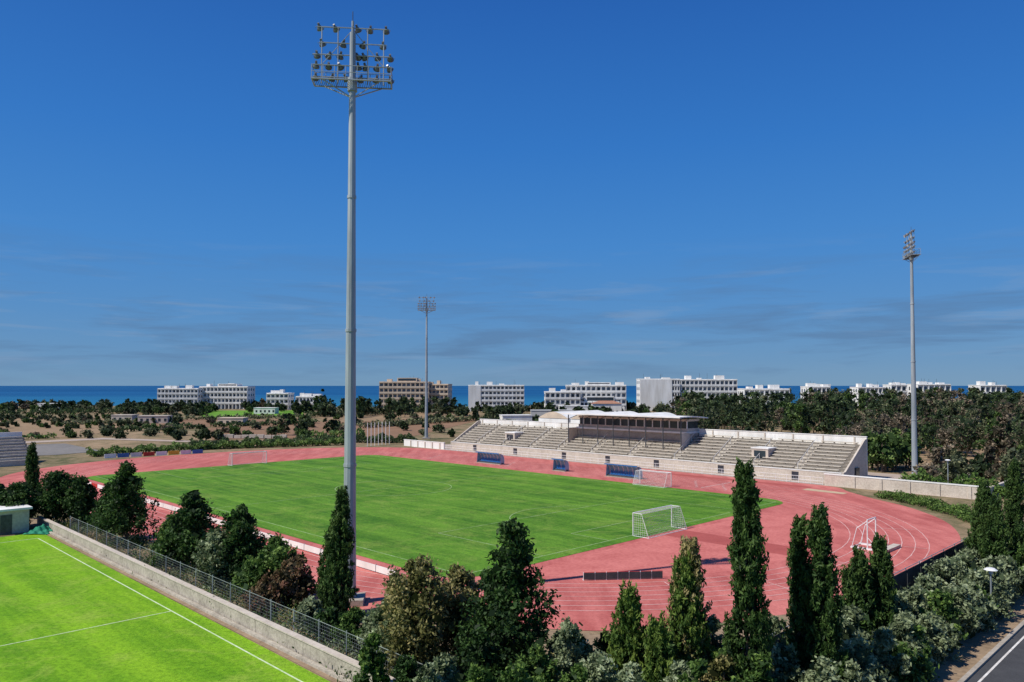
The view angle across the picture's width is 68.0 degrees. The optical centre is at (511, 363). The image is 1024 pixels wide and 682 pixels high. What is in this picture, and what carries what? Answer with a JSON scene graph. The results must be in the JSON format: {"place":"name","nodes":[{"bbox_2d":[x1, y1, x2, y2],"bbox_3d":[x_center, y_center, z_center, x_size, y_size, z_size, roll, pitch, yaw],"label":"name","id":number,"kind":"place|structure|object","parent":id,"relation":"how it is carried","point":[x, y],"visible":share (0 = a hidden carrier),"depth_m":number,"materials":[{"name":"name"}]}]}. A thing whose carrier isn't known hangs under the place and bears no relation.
{"place":"outdoors","nodes":[
{"label":"outdoors","id":0,"kind":"place"},
{"bbox_2d":[0,417,117,438],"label":"ploughed field","id":1,"kind":"structure","parent":0,"point":[25,428],"depth_m":282.43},
{"bbox_2d":[208,415,482,439],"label":"ploughed field","id":2,"kind":"structure","parent":0,"point":[395,431],"depth_m":276.00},
{"bbox_2d":[124,389,337,434],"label":"cypress clump","id":3,"kind":"object","parent":2,"relation":"on","point":[302,425],"visible":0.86,"depth_m":235.65,"materials":[{"name":"green plant"}]},
{"bbox_2d":[0,447,960,630],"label":"running track","id":4,"kind":"structure","parent":0,"point":[939,534],"depth_m":87.97,"materials":[{"name":"rubber"}]},
{"bbox_2d":[88,482,394,574],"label":"perimeter boards","id":5,"kind":"object","parent":4,"relation":"on","point":[367,565],"visible":0.39,"depth_m":73.55,"materials":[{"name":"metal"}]},
{"bbox_2d":[311,12,394,606],"bbox_3d":[-11.992,-4.424,56.557,6.232,44.200,2.200,0,-2,-6],"label":"floodlight mast","id":6,"kind":"object","parent":4,"relation":"on","point":[350,463],"visible":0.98,"depth_m":56.49,"materials":[{"name":"metal"}]},
{"bbox_2d":[48,451,929,610],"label":"track lane markings","id":7,"kind":"object","parent":4,"relation":"on","point":[640,582],"visible":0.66,"depth_m":72.63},
{"bbox_2d":[583,570,662,580],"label":"barrier boards","id":8,"kind":"object","parent":4,"relation":"on","point":[617,575],"visible":1,"depth_m":62.52,"materials":[{"name":"black plastic"}]},
{"bbox_2d":[604,463,642,479],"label":"team dugout","id":9,"kind":"object","parent":4,"relation":"on","point":[626,472],"visible":0.98,"depth_m":132.26,"materials":[{"name":"blue plastic"}]},
{"bbox_2d":[0,398,1023,681],"bbox_3d":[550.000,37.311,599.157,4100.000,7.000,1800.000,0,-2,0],"label":"ground","id":10,"kind":"structure","parent":0,"point":[952,520],"depth_m":193.16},
{"bbox_2d":[0,432,28,466],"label":"bleachers","id":11,"kind":"object","parent":10,"relation":"on","point":[13,448],"visible":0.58,"depth_m":154.99,"materials":[{"name":"concrete"}]},
{"bbox_2d":[0,504,32,534],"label":"ticket kiosk","id":12,"kind":"object","parent":10,"relation":"on","point":[14,519],"visible":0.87,"depth_m":82.14,"materials":[{"name":"white"}]},
{"bbox_2d":[0,480,38,524],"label":"conifer tree","id":13,"kind":"object","parent":10,"relation":"on","point":[17,493],"visible":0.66,"depth_m":84.89,"materials":[{"name":"green plant"}]},
{"bbox_2d":[24,442,42,517],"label":"cypress tree","id":14,"kind":"object","parent":10,"relation":"on","point":[32,467],"visible":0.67,"depth_m":91.37,"materials":[{"name":"green plant"}]},
{"bbox_2d":[27,443,97,454],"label":"car park","id":15,"kind":"structure","parent":10,"relation":"on","point":[51,449],"depth_m":189.54,"materials":[{"name":"asphalt"}]},
{"bbox_2d":[0,406,141,414],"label":"hedgerow","id":16,"kind":"object","parent":10,"relation":"on","point":[75,411],"visible":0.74,"depth_m":417.52,"materials":[{"name":"green plant"}]},
{"bbox_2d":[0,412,182,428],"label":"olive orchard","id":17,"kind":"object","parent":10,"relation":"on","point":[37,420],"visible":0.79,"depth_m":320.29,"materials":[{"name":"green plant"}]},
{"bbox_2d":[0,534,329,681],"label":"training pitch","id":18,"kind":"object","parent":10,"relation":"on","point":[46,589],"depth_m":48.93,"materials":[{"name":"green plant"}]},
{"bbox_2d":[2,538,302,681],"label":"training pitch markings","id":19,"kind":"object","parent":18,"relation":"on","point":[159,613],"visible":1,"depth_m":50.76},
{"bbox_2d":[157,385,202,404],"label":"seaside hotel","id":20,"kind":"structure","parent":10,"relation":"on","point":[170,395],"depth_m":510.74,"materials":[{"name":"white concrete"}]},
{"bbox_2d":[85,436,343,456],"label":"clipped hedge","id":21,"kind":"object","parent":10,"relation":"on","point":[252,443],"visible":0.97,"depth_m":189.96,"materials":[{"name":"green plant"}]},
{"bbox_2d":[199,381,255,408],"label":"seaside hotel","id":22,"kind":"structure","parent":10,"relation":"on","point":[223,396],"depth_m":519.13,"materials":[{"name":"white concrete"}]},
{"bbox_2d":[0,404,538,439],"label":"scrub trees","id":23,"kind":"object","parent":10,"relation":"on","point":[204,431],"visible":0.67,"depth_m":260.54,"materials":[{"name":"green plant"}]},
{"bbox_2d":[188,432,417,448],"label":"clipped hedge","id":24,"kind":"object","parent":10,"relation":"on","point":[372,438],"visible":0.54,"depth_m":210.00,"materials":[{"name":"green plant"}]},
{"bbox_2d":[379,378,430,408],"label":"beige hotel","id":25,"kind":"structure","parent":10,"relation":"on","point":[409,388],"depth_m":500.50,"materials":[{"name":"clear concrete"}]},
{"bbox_2d":[357,414,475,427],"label":"hedgerow","id":26,"kind":"object","parent":10,"relation":"on","point":[451,418],"visible":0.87,"depth_m":310.31,"materials":[{"name":"green plant"}]},
{"bbox_2d":[418,296,435,438],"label":"floodlight mast","id":27,"kind":"object","parent":10,"relation":"on","point":[426,308],"visible":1,"depth_m":227.90,"materials":[{"name":"metal"}]},
{"bbox_2d":[88,455,782,576],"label":"football pitch","id":28,"kind":"object","parent":10,"relation":"on","point":[406,522],"visible":0.74,"depth_m":102.76,"materials":[{"name":"green plant"}]},
{"bbox_2d":[96,455,773,572],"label":"pitch markings","id":29,"kind":"object","parent":28,"relation":"on","point":[474,526],"visible":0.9,"depth_m":95.41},
{"bbox_2d":[632,505,686,538],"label":"football goal","id":30,"kind":"object","parent":28,"relation":"on","point":[637,512],"visible":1,"depth_m":82.01,"materials":[{"name":"white paint"}]},
{"bbox_2d":[468,381,523,410],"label":"white hotel","id":31,"kind":"structure","parent":10,"relation":"on","point":[489,394],"depth_m":470.92,"materials":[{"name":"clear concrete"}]},
{"bbox_2d":[0,386,1019,420],"bbox_3d":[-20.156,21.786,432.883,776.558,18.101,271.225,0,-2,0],"label":"distant tree belt","id":32,"kind":"object","parent":10,"relation":"on","point":[402,405],"visible":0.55,"depth_m":434.94,"materials":[{"name":"green plant"}]},
{"bbox_2d":[29,517,1023,681],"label":"dirt verge","id":33,"kind":"structure","parent":10,"relation":"on","point":[977,648],"depth_m":48.18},
{"bbox_2d":[30,468,82,522],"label":"conifer tree","id":34,"kind":"object","parent":33,"relation":"on","point":[52,489],"visible":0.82,"depth_m":86.46,"materials":[{"name":"green plant"}]},
{"bbox_2d":[62,475,98,526],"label":"conifer tree","id":35,"kind":"object","parent":33,"relation":"on","point":[78,502],"visible":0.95,"depth_m":85.07,"materials":[{"name":"green plant"}]},
{"bbox_2d":[85,458,161,545],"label":"conifer tree","id":36,"kind":"object","parent":33,"relation":"on","point":[125,488],"visible":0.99,"depth_m":74.97,"materials":[{"name":"green plant"}]},
{"bbox_2d":[147,514,191,570],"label":"conifer tree","id":37,"kind":"object","parent":33,"relation":"on","point":[160,536],"visible":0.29,"depth_m":65.29,"materials":[{"name":"green plant"}]},
{"bbox_2d":[152,490,224,569],"bbox_3d":[-27.662,14.472,65.527,5.856,6.981,5.652,0,-2,0],"label":"conifer tree","id":38,"kind":"object","parent":33,"relation":"on","point":[190,524],"visible":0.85,"depth_m":64.69,"materials":[{"name":"green plant"}]},
{"bbox_2d":[33,516,394,681],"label":"concrete wall","id":39,"kind":"structure","parent":33,"relation":"on","point":[272,634],"depth_m":52.10,"materials":[{"name":"concrete"}]},
{"bbox_2d":[191,528,237,588],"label":"oleander tree","id":40,"kind":"object","parent":33,"relation":"on","point":[207,551],"visible":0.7,"depth_m":58.67,"materials":[{"name":"green plant"}]},
{"bbox_2d":[202,503,270,583],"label":"oleander tree","id":41,"kind":"object","parent":33,"relation":"on","point":[243,540],"visible":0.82,"depth_m":58.86,"materials":[{"name":"green plant"}]},
{"bbox_2d":[70,516,422,673],"bbox_3d":[-26.033,16.787,59.989,0.068,2.000,61.034,2,-2,-45],"label":"wire fence","id":42,"kind":"object","parent":33,"relation":"on","point":[182,569],"visible":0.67,"depth_m":53.39,"materials":[{"name":"metal"}]},
{"bbox_2d":[230,554,271,602],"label":"oleander tree","id":43,"kind":"object","parent":33,"relation":"on","point":[241,574],"visible":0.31,"depth_m":55.79,"materials":[{"name":"green plant"}]},
{"bbox_2d":[240,570,288,616],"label":"oleander tree","id":44,"kind":"object","parent":33,"relation":"on","point":[266,587],"visible":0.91,"depth_m":52.72,"materials":[{"name":"brown plant"}]},
{"bbox_2d":[244,531,307,584],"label":"oleander tree","id":45,"kind":"object","parent":33,"relation":"on","point":[274,553],"visible":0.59,"depth_m":55.59,"materials":[{"name":"green plant"}]},
{"bbox_2d":[272,554,317,607],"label":"oleander tree","id":46,"kind":"object","parent":33,"relation":"on","point":[294,575],"visible":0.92,"depth_m":53.83,"materials":[{"name":"brown plant"}]},
{"bbox_2d":[294,595,323,630],"bbox_3d":[-13.176,16.429,49.577,2.208,2.494,1.891,1,-2,-23],"label":"shrub","id":47,"kind":"object","parent":33,"relation":"on","point":[309,605],"visible":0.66,"depth_m":49.21,"materials":[{"name":"green plant"}]},
{"bbox_2d":[306,606,343,644],"bbox_3d":[-11.483,16.474,47.538,2.605,2.565,2.514,0,-2,0],"label":"shrub","id":48,"kind":"object","parent":33,"relation":"on","point":[329,615],"visible":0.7,"depth_m":47.13,"materials":[{"name":"green plant"}]},
{"bbox_2d":[315,485,359,612],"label":"cypress tree","id":49,"kind":"object","parent":33,"relation":"on","point":[340,542],"visible":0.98,"depth_m":51.17,"materials":[{"name":"green plant"}]},
{"bbox_2d":[330,605,366,650],"bbox_3d":[-9.640,15.994,45.481,2.511,2.883,2.115,0,-2,0],"label":"shrub","id":50,"kind":"object","parent":33,"relation":"on","point":[352,617],"visible":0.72,"depth_m":45.30,"materials":[{"name":"green plant"}]},
{"bbox_2d":[353,632,390,681],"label":"shrub","id":51,"kind":"object","parent":33,"relation":"on","point":[371,661],"visible":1,"depth_m":37.42,"materials":[{"name":"green plant"}]},
{"bbox_2d":[365,594,415,665],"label":"olive tree","id":52,"kind":"object","parent":33,"relation":"on","point":[379,615],"visible":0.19,"depth_m":42.09,"materials":[{"name":"green plant"}]},
{"bbox_2d":[389,653,423,681],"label":"shrub","id":53,"kind":"object","parent":33,"relation":"on","point":[405,668],"visible":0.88,"depth_m":37.31,"materials":[{"name":"green plant"}]},
{"bbox_2d":[377,553,460,672],"bbox_3d":[-5.140,13.800,41.235,4.882,6.879,5.128,0,-2,0],"label":"olive tree","id":54,"kind":"object","parent":33,"relation":"on","point":[424,634],"visible":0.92,"depth_m":40.71,"materials":[{"name":"green plant"}]},
{"bbox_2d":[412,662,443,681],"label":"shrub","id":55,"kind":"object","parent":33,"relation":"on","point":[427,673],"visible":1,"depth_m":34.48,"materials":[{"name":"green plant"}]},
{"bbox_2d":[428,652,463,681],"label":"shrub","id":56,"kind":"object","parent":33,"relation":"on","point":[444,664],"visible":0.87,"depth_m":35.44,"materials":[{"name":"green plant"}]},
{"bbox_2d":[426,562,481,658],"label":"olive tree","id":57,"kind":"object","parent":33,"relation":"on","point":[464,576],"visible":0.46,"depth_m":42.97,"materials":[{"name":"green plant"}]},
{"bbox_2d":[460,661,494,681],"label":"shrub","id":58,"kind":"object","parent":33,"relation":"on","point":[478,674],"visible":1,"depth_m":33.41,"materials":[{"name":"green plant"}]},
{"bbox_2d":[454,624,502,681],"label":"shrub","id":59,"kind":"object","parent":33,"relation":"on","point":[478,636],"visible":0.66,"depth_m":36.42,"materials":[{"name":"green plant"}]},
{"bbox_2d":[451,566,523,673],"bbox_3d":[-1.263,13.851,39.745,4.344,6.684,3.490,0,-2,0],"label":"pine tree","id":60,"kind":"object","parent":33,"relation":"on","point":[474,618],"visible":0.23,"depth_m":39.33,"materials":[{"name":"green plant"}]},
{"bbox_2d":[52,516,936,681],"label":"undergrowth","id":61,"kind":"object","parent":33,"relation":"on","point":[352,653],"visible":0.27,"depth_m":57.42,"materials":[{"name":"green plant"}]},
{"bbox_2d":[459,517,564,678],"bbox_3d":[-0.023,12.520,38.573,5.412,9.276,5.721,0,-2,0],"label":"pine tree","id":62,"kind":"object","parent":33,"relation":"on","point":[514,557],"visible":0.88,"depth_m":38.17,"materials":[{"name":"green plant"}]},
{"bbox_2d":[493,660,538,681],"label":"shrub","id":63,"kind":"object","parent":33,"relation":"on","point":[511,672],"visible":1,"depth_m":33.46,"materials":[{"name":"green plant"}]},
{"bbox_2d":[515,643,559,681],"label":"shrub","id":64,"kind":"object","parent":33,"relation":"on","point":[537,656],"visible":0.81,"depth_m":35.45,"materials":[{"name":"green plant"}]},
{"bbox_2d":[533,616,597,681],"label":"shrub","id":65,"kind":"object","parent":33,"relation":"on","point":[569,633],"visible":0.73,"depth_m":36.54,"materials":[{"name":"green plant"}]},
{"bbox_2d":[558,661,590,681],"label":"shrub","id":66,"kind":"object","parent":33,"relation":"on","point":[579,673],"visible":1,"depth_m":33.53,"materials":[{"name":"green plant"}]},
{"bbox_2d":[579,649,618,681],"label":"shrub","id":67,"kind":"object","parent":33,"relation":"on","point":[599,666],"visible":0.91,"depth_m":34.44,"materials":[{"name":"green plant"}]},
{"bbox_2d":[601,579,648,681],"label":"cypress tree","id":68,"kind":"object","parent":33,"relation":"on","point":[626,636],"visible":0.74,"depth_m":37.20,"materials":[{"name":"green plant"}]},
{"bbox_2d":[614,661,645,681],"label":"shrub","id":69,"kind":"object","parent":33,"relation":"on","point":[630,671],"visible":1,"depth_m":33.43,"materials":[{"name":"green plant"}]},
{"bbox_2d":[638,610,680,681],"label":"cypress tree","id":70,"kind":"object","parent":33,"relation":"on","point":[659,636],"visible":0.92,"depth_m":35.35,"materials":[{"name":"green plant"}]},
{"bbox_2d":[666,535,712,670],"bbox_3d":[8.679,12.821,37.697,2.901,8.606,3.067,2,-2,-44],"label":"cypress tree","id":71,"kind":"object","parent":33,"relation":"on","point":[691,543],"visible":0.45,"depth_m":37.27,"materials":[{"name":"green plant"}]},
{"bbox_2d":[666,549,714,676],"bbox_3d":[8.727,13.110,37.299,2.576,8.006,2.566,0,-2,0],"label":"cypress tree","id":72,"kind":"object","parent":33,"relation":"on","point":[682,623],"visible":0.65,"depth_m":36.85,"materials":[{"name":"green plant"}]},
{"bbox_2d":[677,658,712,681],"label":"shrub","id":73,"kind":"object","parent":33,"relation":"on","point":[698,668],"visible":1,"depth_m":32.51,"materials":[{"name":"green plant"}]},
{"bbox_2d":[700,614,723,673],"bbox_3d":[9.831,14.785,37.529,2.385,4.749,2.326,0,-2,0],"label":"shrub","id":74,"kind":"object","parent":33,"relation":"on","point":[714,624],"visible":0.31,"depth_m":37.47,"materials":[{"name":"green plant"}]},
{"bbox_2d":[698,653,741,681],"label":"shrub","id":75,"kind":"object","parent":33,"relation":"on","point":[722,667],"visible":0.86,"depth_m":34.54,"materials":[{"name":"green plant"}]},
{"bbox_2d":[721,456,777,679],"bbox_3d":[11.140,10.738,35.641,2.525,12.648,2.639,0,-2,0],"label":"cypress tree","id":76,"kind":"object","parent":33,"relation":"on","point":[749,574],"visible":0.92,"depth_m":35.38,"materials":[{"name":"green plant"}]},
{"bbox_2d":[740,651,777,681],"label":"shrub","id":77,"kind":"object","parent":33,"relation":"on","point":[761,665],"visible":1,"depth_m":33.48,"materials":[{"name":"green plant"}]},
{"bbox_2d":[781,513,812,674],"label":"cypress tree","id":78,"kind":"object","parent":33,"relation":"on","point":[797,563],"visible":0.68,"depth_m":37.44,"materials":[{"name":"green plant"}]},
{"bbox_2d":[800,502,853,679],"bbox_3d":[15.204,11.887,36.656,2.679,10.412,2.386,0,-2,0],"label":"cypress tree","id":79,"kind":"object","parent":33,"relation":"on","point":[824,602],"visible":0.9,"depth_m":36.33,"materials":[{"name":"green plant"}]},
{"bbox_2d":[839,563,861,617],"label":"cypress tree","id":80,"kind":"object","parent":33,"relation":"on","point":[847,576],"visible":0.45,"depth_m":45.39,"materials":[{"name":"green plant"}]},
{"bbox_2d":[749,540,966,674],"bbox_3d":[26.797,16.269,53.490,48.019,2.650,0.420,2,-2,-45],"label":"netted boundary fence","id":81,"kind":"object","parent":33,"relation":"on","point":[905,578],"visible":0.16,"depth_m":57.02,"materials":[{"name":"metal"}]},
{"bbox_2d":[845,545,885,625],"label":"cypress tree","id":82,"kind":"object","parent":33,"relation":"on","point":[859,561],"visible":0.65,"depth_m":45.29,"materials":[{"name":"green plant"}]},
{"bbox_2d":[867,531,898,628],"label":"cypress tree","id":83,"kind":"object","parent":33,"relation":"on","point":[881,564],"visible":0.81,"depth_m":45.70,"materials":[{"name":"green plant"}]},
{"bbox_2d":[896,624,934,678],"bbox_3d":[22.051,15.814,41.569,2.173,3.118,2.159,1,-2,-37],"label":"shrub","id":84,"kind":"object","parent":33,"relation":"on","point":[918,632],"visible":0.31,"depth_m":41.20,"materials":[{"name":"green plant"}]},
{"bbox_2d":[961,479,995,564],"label":"cypress tree","id":85,"kind":"object","parent":33,"relation":"on","point":[984,495],"visible":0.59,"depth_m":61.50,"materials":[{"name":"green plant"}]},
{"bbox_2d":[977,495,1011,565],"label":"cypress tree","id":86,"kind":"object","parent":33,"relation":"on","point":[994,538],"visible":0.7,"depth_m":59.32,"materials":[{"name":"green plant"}]},
{"bbox_2d":[1002,457,1023,548],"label":"cypress tree","id":87,"kind":"object","parent":33,"relation":"on","point":[1013,507],"visible":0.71,"depth_m":65.37,"materials":[{"name":"green plant"}]},
{"bbox_2d":[544,385,579,409],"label":"terraced hotel","id":88,"kind":"structure","parent":10,"relation":"on","point":[561,397],"depth_m":455.52,"materials":[{"name":"white concrete"}]},
{"bbox_2d":[565,381,625,410],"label":"terraced hotel","id":89,"kind":"structure","parent":10,"relation":"on","point":[590,392],"depth_m":464.11,"materials":[{"name":"white concrete"}]},
{"bbox_2d":[539,410,676,422],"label":"sports hall","id":90,"kind":"structure","parent":10,"relation":"on","point":[558,416],"depth_m":193.80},
{"bbox_2d":[636,377,679,410],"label":"block hotel","id":91,"kind":"structure","parent":10,"relation":"on","point":[651,393],"depth_m":479.45,"materials":[{"name":"white concrete"}]},
{"bbox_2d":[532,514,836,576],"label":"jump apron","id":92,"kind":"object","parent":10,"relation":"on","point":[653,554],"visible":0.46,"depth_m":71.81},
{"bbox_2d":[666,530,810,555],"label":"javelin runway","id":93,"kind":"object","parent":92,"relation":"on","point":[725,540],"visible":0.5,"depth_m":78.79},
{"bbox_2d":[418,444,974,499],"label":"stand forecourt","id":94,"kind":"structure","parent":10,"relation":"on","point":[884,475],"depth_m":138.06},
{"bbox_2d":[446,445,822,484],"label":"white railing","id":95,"kind":"object","parent":94,"relation":"on","point":[547,456],"visible":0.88,"depth_m":147.31,"materials":[{"name":"paint"}]},
{"bbox_2d":[451,412,867,482],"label":"grandstand","id":96,"kind":"object","parent":94,"relation":"on","point":[686,442],"visible":0.98,"depth_m":151.78,"materials":[{"name":"concrete"}]},
{"bbox_2d":[902,229,920,475],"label":"floodlight mast","id":97,"kind":"object","parent":94,"relation":"on","point":[910,256],"visible":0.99,"depth_m":130.38,"materials":[{"name":"metal"}]},
{"bbox_2d":[824,473,1021,498],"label":"boundary wall","id":98,"kind":"structure","parent":94,"relation":"on","point":[920,487],"depth_m":113.16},
{"bbox_2d":[680,373,736,399],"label":"white hotel","id":99,"kind":"structure","parent":10,"relation":"on","point":[718,384],"depth_m":489.50,"materials":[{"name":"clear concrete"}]},
{"bbox_2d":[666,387,1023,433],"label":"pine belt","id":100,"kind":"object","parent":10,"relation":"on","point":[731,411],"visible":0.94,"depth_m":257.87,"materials":[{"name":"green plant"}]},
{"bbox_2d":[713,525,1023,681],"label":"olive hedge","id":101,"kind":"object","parent":10,"relation":"on","point":[950,604],"visible":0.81,"depth_m":44.27,"materials":[{"name":"green plant"}]},
{"bbox_2d":[821,407,1023,482],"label":"mixed tree belt","id":102,"kind":"object","parent":10,"relation":"on","point":[888,446],"visible":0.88,"depth_m":160.64,"materials":[{"name":"green plant"}]},
{"bbox_2d":[873,490,973,522],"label":"juniper hedge","id":103,"kind":"object","parent":10,"relation":"on","point":[963,511],"visible":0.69,"depth_m":98.73,"materials":[{"name":"green plant"}]},
{"bbox_2d":[898,467,1023,498],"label":"clipped hedge","id":104,"kind":"object","parent":10,"relation":"on","point":[928,478],"visible":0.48,"depth_m":112.53,"materials":[{"name":"green plant"}]},
{"bbox_2d":[0,386,1023,406],"bbox_3d":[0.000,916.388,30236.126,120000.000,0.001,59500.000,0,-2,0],"label":"sea","id":105,"kind":"structure","parent":0,"point":[116,395],"depth_m":2078.59,"materials":[{"name":"liquid"}]},
{"bbox_2d":[0,0,1023,385],"label":"sky","id":106,"kind":"structure","parent":0,"point":[626,191],"materials":[{"name":"blue"}]},
{"bbox_2d":[966,627,1023,681],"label":"service road","id":107,"kind":"structure","parent":0,"point":[1009,667],"depth_m":43.20,"materials":[{"name":"asphalt"}]},
{"bbox_2d":[957,620,1023,681],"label":"kerb","id":108,"kind":"structure","parent":107,"relation":"on","point":[974,669],"depth_m":44.95,"materials":[{"name":"concrete"}]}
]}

